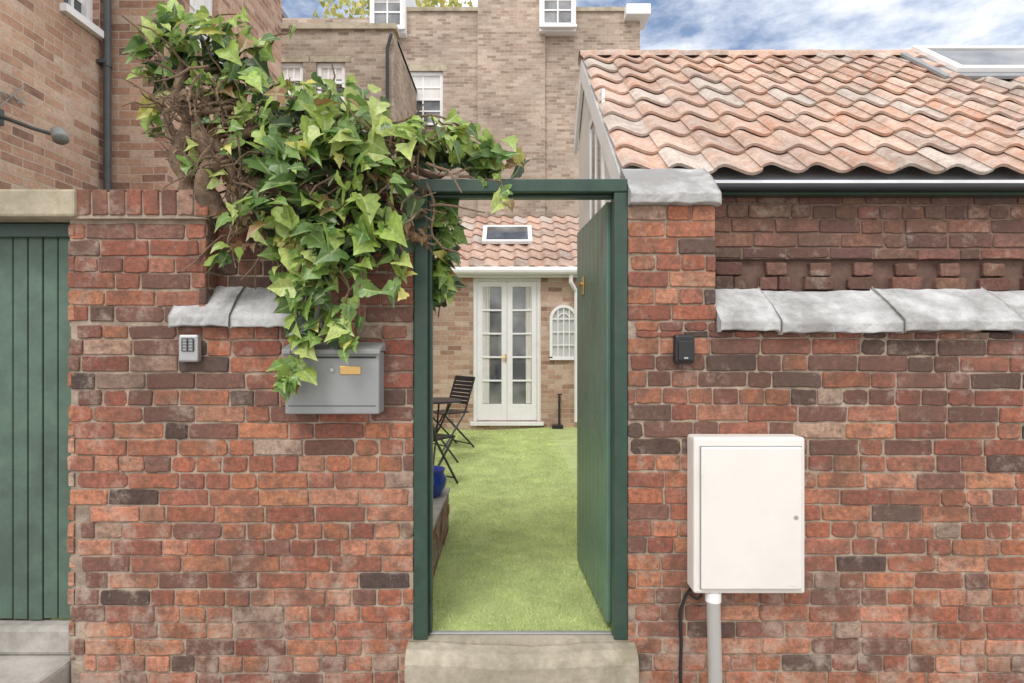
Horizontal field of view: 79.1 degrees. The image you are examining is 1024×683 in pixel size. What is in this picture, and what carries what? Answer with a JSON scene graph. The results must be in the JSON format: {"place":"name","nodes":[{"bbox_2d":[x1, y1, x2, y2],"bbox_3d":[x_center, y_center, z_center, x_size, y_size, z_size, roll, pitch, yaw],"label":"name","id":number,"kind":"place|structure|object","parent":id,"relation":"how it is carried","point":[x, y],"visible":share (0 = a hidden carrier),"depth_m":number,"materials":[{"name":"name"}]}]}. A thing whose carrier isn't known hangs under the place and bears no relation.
{"place":"outdoors","nodes":[
{"label":"outdoors","id":0,"kind":"place"},
{"bbox_2d":[0,618,51,619],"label":"yard ground","id":1,"kind":"structure","parent":0,"point":[25,619],"depth_m":3.19,"materials":[{"name":"grey concrete"}]},
{"bbox_2d":[433,214,578,429],"bbox_3d":[-1.257,-0.433,10.531,5.892,3.805,1.871,0,0,0],"label":"brick annex","id":2,"kind":"object","parent":1,"relation":"on","point":[543,248],"visible":0.38,"depth_m":9.84,"materials":[{"name":"brick"}]},
{"bbox_2d":[470,278,543,425],"bbox_3d":[-0.079,0.153,9.875,1.159,2.354,0.170,0,0,0],"label":"frame","id":3,"kind":"object","parent":2,"relation":"attached to","point":[475,280],"visible":0.77,"depth_m":9.87,"materials":[{"name":"white paint"}]},
{"bbox_2d":[477,281,506,419],"bbox_3d":[-0.319,0.151,9.912,0.473,2.219,0.045,0,0,0],"label":"leaf","id":4,"kind":"object","parent":3,"relation":"attached to","point":[491,411],"visible":1,"depth_m":9.89,"materials":[{"name":"white paint"}]},
{"bbox_2d":[483,287,501,403],"bbox_3d":[-0.319,0.063,9.928,0.303,1.874,0.004,0,0,0],"label":"glass","id":5,"kind":"object","parent":3,"relation":"attached to","point":[495,369],"visible":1,"depth_m":9.93,"materials":[{"name":"clear glass"}]},
{"bbox_2d":[483,287,530,402],"bbox_3d":[-0.083,0.058,9.917,0.789,1.864,0.015,0,0,0],"label":"curtain","id":6,"kind":"object","parent":3,"relation":"hanging from","point":[486,320],"visible":1,"depth_m":9.91,"materials":[{"name":"fabric"}]},
{"bbox_2d":[507,281,536,419],"bbox_3d":[0.160,0.151,9.912,0.473,2.219,0.045,0,0,0],"label":"leaf","id":7,"kind":"object","parent":3,"relation":"attached to","point":[521,411],"visible":1,"depth_m":9.89,"materials":[{"name":"white paint"}]},
{"bbox_2d":[513,287,530,403],"bbox_3d":[0.160,0.063,9.928,0.303,1.874,0.004,0,0,0],"label":"glass","id":8,"kind":"object","parent":3,"relation":"attached to","point":[519,345],"visible":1,"depth_m":9.93,"materials":[{"name":"glass"}]},
{"bbox_2d":[550,305,573,359],"bbox_3d":[0.817,-0.144,9.814,0.444,0.871,0.048,0,0,0],"label":"arched garden mirror","id":9,"kind":"object","parent":2,"relation":"attached to","point":[561,332],"visible":0.94,"depth_m":9.83,"materials":[{"name":"white paint"}]},
{"bbox_2d":[574,49,1023,332],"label":"brick outbuilding","id":10,"kind":"structure","parent":1,"relation":"on","point":[855,170],"depth_m":3.36,"materials":[{"name":"ceramic"}]},
{"bbox_2d":[591,123,600,217],"bbox_3d":[0.592,-1.205,4.319,0.012,0.750,0.550,0,0,0],"label":"gable window glass","id":11,"kind":"structure","parent":10,"relation":"in","point":[598,147],"depth_m":4.40,"materials":[{"name":"clear glass"}]},
{"bbox_2d":[589,88,604,219],"bbox_3d":[0.588,-1.205,4.319,0.021,0.850,0.650,0,0,0],"label":"gable window frame","id":12,"kind":"structure","parent":10,"relation":"in","point":[602,94],"depth_m":4.30,"materials":[{"name":"white paint"}]},
{"bbox_2d":[899,52,1023,78],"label":"flashing","id":13,"kind":"object","parent":10,"relation":"on","point":[920,62],"visible":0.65,"depth_m":4.52,"materials":[{"name":"grey metal"}]},
{"bbox_2d":[915,47,960,69],"bbox_3d":[3.275,-2.182,4.773,0.070,0.351,0.436,0,0,0],"label":"frame","id":14,"kind":"object","parent":13,"relation":"on","point":[937,58],"visible":0.88,"depth_m":4.75,"materials":[{"name":"white paint"}]},
{"bbox_2d":[952,65,1023,71],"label":"frame bottom","id":15,"kind":"object","parent":13,"relation":"on","point":[987,68],"visible":1,"depth_m":4.51,"materials":[{"name":"white paint"}]},
{"bbox_2d":[911,46,1023,50],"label":"roof window","id":16,"kind":"structure","parent":10,"relation":"on","point":[971,47],"depth_m":4.98,"materials":[{"name":"white paint"}]},
{"bbox_2d":[929,49,1023,64],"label":"glass","id":17,"kind":"object","parent":10,"relation":"on","point":[988,56],"visible":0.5,"depth_m":4.80,"materials":[{"name":"clear glass"}]},
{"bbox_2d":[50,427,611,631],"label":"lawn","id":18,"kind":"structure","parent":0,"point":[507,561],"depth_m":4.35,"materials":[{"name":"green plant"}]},
{"bbox_2d":[433,487,449,577],"bbox_3d":[-1.329,1.245,3.827,1.748,0.350,1.463,0,0,0],"label":"brick planter","id":19,"kind":"object","parent":18,"relation":"on","point":[441,511],"visible":0.16,"depth_m":4.03,"materials":[{"name":"brick"}]},
{"bbox_2d":[433,465,446,497],"bbox_3d":[-0.570,0.975,4.294,0.240,0.190,0.240,0,0,0],"label":"blue glazed pot","id":20,"kind":"object","parent":19,"relation":"on","point":[439,480],"visible":0.4,"depth_m":4.23,"materials":[{"name":"ceramic"}]},
{"bbox_2d":[433,424,458,483],"bbox_3d":[-0.836,0.918,5.890,0.444,0.920,0.522,0,0,30],"label":"folding garden chair","id":21,"kind":"object","parent":18,"relation":"on","point":[437,437],"visible":0.22,"depth_m":5.86,"materials":[{"name":"black metal"}]},
{"bbox_2d":[433,397,461,464],"bbox_3d":[-0.840,1.011,6.900,0.560,0.732,0.560,0,0,0],"label":"garden table","id":22,"kind":"object","parent":18,"relation":"on","point":[443,400],"visible":0.66,"depth_m":6.86,"materials":[{"name":"black metal"}]},
{"bbox_2d":[433,375,474,450],"bbox_3d":[-0.811,0.918,8.057,0.521,0.920,0.444,0,0,-40],"label":"folding garden chair","id":23,"kind":"object","parent":18,"relation":"on","point":[461,380],"visible":0.73,"depth_m":8.09,"materials":[{"name":"black wood"}]},
{"bbox_2d":[552,394,562,428],"bbox_3d":[0.711,1.095,9.724,0.170,0.550,0.168,0,0,0],"label":"garden tap","id":24,"kind":"object","parent":18,"relation":"on","point":[557,426],"visible":0.99,"depth_m":9.77,"materials":[{"name":"black metal"}]},
{"bbox_2d":[577,202,610,622],"bbox_3d":[0.434,0.338,3.371,0.023,2.005,0.848,0,0,-4],"label":"gate door","id":25,"kind":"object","parent":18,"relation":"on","point":[594,407],"visible":1,"depth_m":3.21,"materials":[{"name":"green paint"}]},
{"bbox_2d":[578,277,583,294],"bbox_3d":[0.398,-0.320,3.571,0.030,0.100,0.060,0,0,0],"label":"brass latch","id":26,"kind":"object","parent":25,"relation":"attached to","point":[581,283],"visible":1,"depth_m":3.56,"materials":[{"name":"gold metal"}]},
{"bbox_2d":[282,23,416,206],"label":"brick rear wing","id":27,"kind":"structure","parent":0,"point":[365,54],"depth_m":13.00,"materials":[{"name":"beige brick"}]},
{"bbox_2d":[282,63,302,95],"bbox_3d":[-4.676,-5.500,13.035,0.687,0.720,0.190,0,0,0],"label":"sash window frame","id":28,"kind":"structure","parent":27,"relation":"in","point":[284,65],"depth_m":13.07,"materials":[{"name":"white paint"}]},
{"bbox_2d":[282,18,369,22],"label":"link wall","id":29,"kind":"structure","parent":27,"relation":"on","point":[325,20],"depth_m":16.20,"materials":[{"name":"brick"}]},
{"bbox_2d":[317,63,344,100],"bbox_3d":[-3.806,-5.438,13.035,0.708,0.846,0.190,0,0,0],"label":"sash window frame","id":30,"kind":"structure","parent":27,"relation":"in","point":[319,65],"depth_m":13.07,"materials":[{"name":"white paint"}]},
{"bbox_2d":[322,80,341,93],"bbox_3d":[-3.806,-5.473,13.124,0.588,0.756,0.007,0,0,0],"label":"sash window glass","id":31,"kind":"structure","parent":27,"relation":"in","point":[338,90],"depth_m":13.12,"materials":[{"name":"grey glass"}]},
{"bbox_2d":[282,0,1023,49],"label":"sky","id":32,"kind":"structure","parent":0,"point":[671,24],"materials":[{"name":"blue"}]},
{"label":"street ground","id":33,"kind":"structure","parent":0,"visible":0},
{"bbox_2d":[0,620,70,682],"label":"garage apron","id":34,"kind":"object","parent":33,"relation":"on","point":[33,651],"depth_m":2.90,"materials":[{"name":"concrete"}]},
{"bbox_2d":[0,238,70,619],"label":"boards","id":35,"kind":"object","parent":34,"relation":"on","point":[35,404],"visible":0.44,"depth_m":2.97,"materials":[{"name":"green paint"}]},
{"bbox_2d":[0,0,281,202],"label":"walls","id":36,"kind":"structure","parent":33,"relation":"on","point":[50,52],"depth_m":5.66,"materials":[{"name":"red brick"}]},
{"bbox_2d":[0,86,25,106],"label":"overhead cable","id":37,"kind":"object","parent":36,"relation":"attached to","point":[12,96],"visible":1,"depth_m":4.89,"materials":[{"name":"grey paint"}]},
{"bbox_2d":[0,109,69,144],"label":"wall lamp","id":38,"kind":"object","parent":36,"relation":"attached to","point":[59,135],"visible":1,"depth_m":4.79,"materials":[{"name":"metal"}]},
{"bbox_2d":[60,0,103,41],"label":"sash window frame","id":39,"kind":"object","parent":36,"relation":"attached to","point":[84,18],"visible":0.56,"depth_m":5.72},
{"bbox_2d":[64,0,80,12],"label":"sash window glass","id":40,"kind":"object","parent":39,"relation":"in","point":[77,5],"depth_m":5.80,"materials":[{"name":"grey glass"}]},
{"bbox_2d":[96,0,111,190],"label":"drainpipe","id":41,"kind":"object","parent":36,"relation":"attached to","point":[105,62],"visible":0.31,"depth_m":5.92,"materials":[{"name":"paint"}]},
{"bbox_2d":[187,0,222,63],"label":"sash window frame","id":42,"kind":"object","parent":36,"relation":"attached to","point":[208,4],"visible":0.12,"depth_m":7.01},
{"bbox_2d":[190,0,204,38],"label":"sash window blind","id":43,"kind":"object","parent":42,"relation":"attached to","point":[200,3],"visible":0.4,"depth_m":6.87,"materials":[{"name":"white fabric"}]},
{"bbox_2d":[70,192,413,682],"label":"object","id":44,"kind":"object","parent":33,"relation":"on","point":[82,513],"visible":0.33,"depth_m":2.85,"materials":[{"name":"beige concrete"}]},
{"bbox_2d":[168,285,244,327],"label":"coping slab","id":45,"kind":"structure","parent":44,"relation":"on","point":[217,309],"depth_m":2.82,"materials":[{"name":"stone"}]},
{"bbox_2d":[67,189,413,682],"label":"bricks","id":46,"kind":"object","parent":44,"relation":"on","point":[363,461],"visible":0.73,"depth_m":2.85,"materials":[{"name":"red brick"}]},
{"bbox_2d":[0,189,77,222],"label":"stone lintel","id":47,"kind":"structure","parent":46,"relation":"on","point":[38,205],"depth_m":2.80,"materials":[{"name":"beige stone"}]},
{"bbox_2d":[0,223,69,237],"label":"head rail","id":48,"kind":"object","parent":47,"relation":"attached to","point":[33,230],"depth_m":2.93,"materials":[{"name":"green paint"}]},
{"bbox_2d":[179,334,201,361],"bbox_3d":[-1.463,0.030,2.814,0.090,0.125,0.053,0,0,0],"label":"key safe","id":49,"kind":"object","parent":46,"relation":"attached to","point":[190,347],"visible":1,"depth_m":2.80,"materials":[{"name":"metal"}]},
{"bbox_2d":[121,0,531,403],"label":"ivy plant","id":50,"kind":"object","parent":46,"relation":"attached to","point":[276,158],"visible":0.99,"depth_m":2.75,"materials":[{"name":"green plant"}]},
{"bbox_2d":[282,342,385,413],"bbox_3d":[-0.792,0.161,2.775,0.431,0.317,0.131,0,0,0],"label":"letterbox","id":51,"kind":"object","parent":46,"relation":"attached to","point":[355,385],"visible":0.88,"depth_m":2.73,"materials":[{"name":"grey paint"}]},
{"bbox_2d":[230,286,323,328],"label":"coping slab","id":52,"kind":"structure","parent":44,"relation":"on","point":[256,307],"depth_m":2.83,"materials":[{"name":"stone"}]},
{"bbox_2d":[313,0,472,17],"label":"autumn tree","id":53,"kind":"object","parent":33,"relation":"on","point":[364,3],"visible":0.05,"depth_m":24.35,"materials":[{"name":"yellow plant"}]},
{"bbox_2d":[398,0,639,216],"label":"brick house","id":54,"kind":"structure","parent":33,"relation":"on","point":[511,71],"depth_m":16.00,"materials":[{"name":"brick"}]},
{"bbox_2d":[370,0,416,37],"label":"dormer cheeks","id":55,"kind":"object","parent":54,"relation":"on","point":[409,3],"visible":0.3,"depth_m":15.92,"materials":[{"name":"white paint"}]},
{"bbox_2d":[371,0,404,30],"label":"dormer window frame","id":56,"kind":"object","parent":55,"relation":"in","point":[401,26],"visible":0.53,"depth_m":15.69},
{"bbox_2d":[375,3,399,24],"bbox_3d":[-3.161,-8.682,15.745,0.803,1.480,0.007,0,0,0],"label":"dormer window glass","id":57,"kind":"object","parent":56,"relation":"in","point":[382,17],"depth_m":15.74,"materials":[{"name":"glass"}]},
{"bbox_2d":[375,1,399,2],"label":"dormer window blind","id":58,"kind":"object","parent":56,"relation":"attached to","point":[386,1],"visible":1,"depth_m":15.73,"materials":[{"name":"white fabric"}]},
{"bbox_2d":[410,72,444,127],"bbox_3d":[-2.310,-6.249,16.035,1.158,1.464,0.190,0,0,0],"label":"sash window frame","id":59,"kind":"object","parent":54,"relation":"attached to","point":[423,74],"visible":0.45,"depth_m":16.07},
{"bbox_2d":[412,76,439,97],"bbox_3d":[-2.310,-6.582,16.115,0.888,0.627,0.006,0,0,0],"label":"sash window blind","id":60,"kind":"object","parent":59,"relation":"attached to","point":[431,81],"visible":0.64,"depth_m":16.11,"materials":[{"name":"white fabric"}]},
{"bbox_2d":[417,101,439,122],"bbox_3d":[-2.310,-6.284,16.125,1.038,1.374,0.007,0,0,0],"label":"sash window glass","id":61,"kind":"object","parent":59,"relation":"in","point":[431,105],"visible":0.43,"depth_m":16.12,"materials":[{"name":"glass"}]},
{"bbox_2d":[408,65,447,70],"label":"stone lintel","id":62,"kind":"structure","parent":54,"relation":"attached to","point":[428,67],"depth_m":15.99,"materials":[{"name":"beige stone"}]},
{"bbox_2d":[407,7,624,11],"bbox_3d":[0.167,-8.553,16.145,6.373,0.100,0.410,0,0,0],"label":"parapet coping","id":63,"kind":"object","parent":54,"relation":"on","point":[475,9],"visible":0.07,"depth_m":15.94,"materials":[{"name":"stone"}]},
{"bbox_2d":[539,0,575,35],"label":"dormer cheeks","id":64,"kind":"object","parent":54,"relation":"on","point":[559,32],"visible":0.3,"depth_m":15.77,"materials":[{"name":"white paint"}]},
{"bbox_2d":[539,0,576,28],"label":"dormer window frame","id":65,"kind":"object","parent":64,"relation":"in","point":[558,25],"visible":1,"depth_m":15.69,"materials":[{"name":"white wood"}]},
{"bbox_2d":[544,1,570,22],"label":"dormer window glass","id":66,"kind":"object","parent":65,"relation":"in","point":[551,16],"depth_m":15.74,"materials":[{"name":"grey glass"}]},
{"bbox_2d":[624,3,650,29],"bbox_3d":[3.200,-8.406,16.075,0.619,0.271,0.850,0,0,0],"label":"eaves box","id":67,"kind":"object","parent":54,"relation":"attached to","point":[641,12],"visible":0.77,"depth_m":15.65,"materials":[{"name":"white paint"}]},
{"bbox_2d":[404,640,638,682],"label":"stone doorstep","id":68,"kind":"object","parent":33,"relation":"on","point":[446,662],"visible":1,"depth_m":2.75,"materials":[{"name":"beige stone"}]},
{"bbox_2d":[414,631,627,646],"bbox_3d":[0.040,1.465,2.889,0.984,0.210,0.080,0,0,0],"label":"door threshold","id":69,"kind":"object","parent":68,"relation":"on","point":[535,638],"depth_m":2.87,"materials":[{"name":"stone"}]},
{"bbox_2d":[414,192,428,639],"bbox_3d":[-0.419,0.342,2.892,0.062,2.053,0.104,0,0,0],"label":"jamb","id":70,"kind":"object","parent":69,"relation":"on","point":[421,444],"visible":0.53,"depth_m":2.84,"materials":[{"name":"green paint"}]},
{"bbox_2d":[414,179,627,194],"bbox_3d":[0.040,-0.715,2.890,0.980,0.060,0.108,0,0,0],"label":"head","id":71,"kind":"object","parent":70,"relation":"on","point":[544,186],"visible":0.66,"depth_m":2.84},
{"bbox_2d":[433,195,611,199],"bbox_3d":[0.046,-0.678,2.916,0.841,0.014,0.054,0,0,0],"label":"green door frame","id":72,"kind":"object","parent":71,"relation":"attached to","point":[526,197],"visible":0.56,"depth_m":2.89,"materials":[{"name":"paint"}]},
{"bbox_2d":[429,195,432,632],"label":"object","id":73,"kind":"object","parent":69,"relation":"on","point":[430,434],"visible":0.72,"depth_m":2.89,"materials":[{"name":"green paint"}]},
{"bbox_2d":[611,192,627,639],"bbox_3d":[0.499,0.342,2.892,0.062,2.053,0.104,0,0,0],"label":"jamb","id":74,"kind":"object","parent":69,"relation":"on","point":[619,415],"visible":0.92,"depth_m":2.84,"materials":[{"name":"green paint"}]},
{"bbox_2d":[628,205,1023,682],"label":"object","id":75,"kind":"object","parent":33,"relation":"on","point":[632,331],"visible":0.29,"depth_m":2.85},
{"bbox_2d":[620,167,721,207],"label":"coping slab","id":76,"kind":"structure","parent":75,"relation":"on","point":[673,186],"depth_m":2.84,"materials":[{"name":"stone"}]},
{"bbox_2d":[715,287,780,332],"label":"coping slab","id":77,"kind":"structure","parent":75,"relation":"on","point":[745,309],"depth_m":2.86,"materials":[{"name":"stone"}]},
{"bbox_2d":[628,205,1023,682],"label":"bricks","id":78,"kind":"object","parent":75,"relation":"attached to","point":[644,503],"visible":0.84,"depth_m":2.85,"materials":[{"name":"red brick"}]},
{"bbox_2d":[673,334,694,363],"bbox_3d":[0.780,0.034,2.810,0.091,0.132,0.062,0,0,0],"label":"key safe","id":79,"kind":"object","parent":78,"relation":"attached to","point":[683,348],"visible":1,"depth_m":2.79,"materials":[{"name":"black plastic"}]},
{"bbox_2d":[687,434,803,592],"bbox_3d":[1.046,0.767,2.776,0.492,0.690,0.131,0,0,0],"label":"electricity meter box","id":80,"kind":"object","parent":78,"relation":"attached to","point":[745,513],"visible":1,"depth_m":2.71,"materials":[{"name":"beige plastic"}]},
{"bbox_2d":[678,587,702,682],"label":"black cable","id":81,"kind":"object","parent":80,"relation":"attached to","point":[688,591],"visible":0.83,"depth_m":2.82,"materials":[{"name":"plastic"}]},
{"bbox_2d":[705,593,721,682],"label":"cable conduit","id":82,"kind":"object","parent":80,"relation":"attached to","point":[713,606],"visible":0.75,"depth_m":2.73,"materials":[{"name":"white plastic"}]},
{"bbox_2d":[701,447,801,588],"bbox_3d":[1.050,0.775,2.720,0.442,0.624,0.012,0,0,0],"label":"door","id":83,"kind":"structure","parent":80,"relation":"in","point":[751,497],"depth_m":2.71,"materials":[{"name":"beige plastic"}]},
{"bbox_2d":[762,289,903,334],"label":"coping slab","id":84,"kind":"structure","parent":75,"relation":"on","point":[851,311],"depth_m":2.86,"materials":[{"name":"stone"}]},
{"bbox_2d":[872,287,1023,332],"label":"coping slab","id":85,"kind":"structure","parent":75,"relation":"on","point":[982,309],"depth_m":2.86,"materials":[{"name":"stone"}]},
{"bbox_2d":[989,290,1023,333],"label":"coping slab","id":86,"kind":"structure","parent":75,"relation":"on","point":[1013,300],"depth_m":2.96,"materials":[{"name":"stone"}]},
{"label":"walls","id":87,"kind":"object","parent":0,"visible":0},
{"bbox_2d":[282,9,288,17],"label":"roof","id":88,"kind":"structure","parent":87,"relation":"attached to","point":[284,15],"depth_m":17.21,"materials":[{"name":"grey"}]}
]}

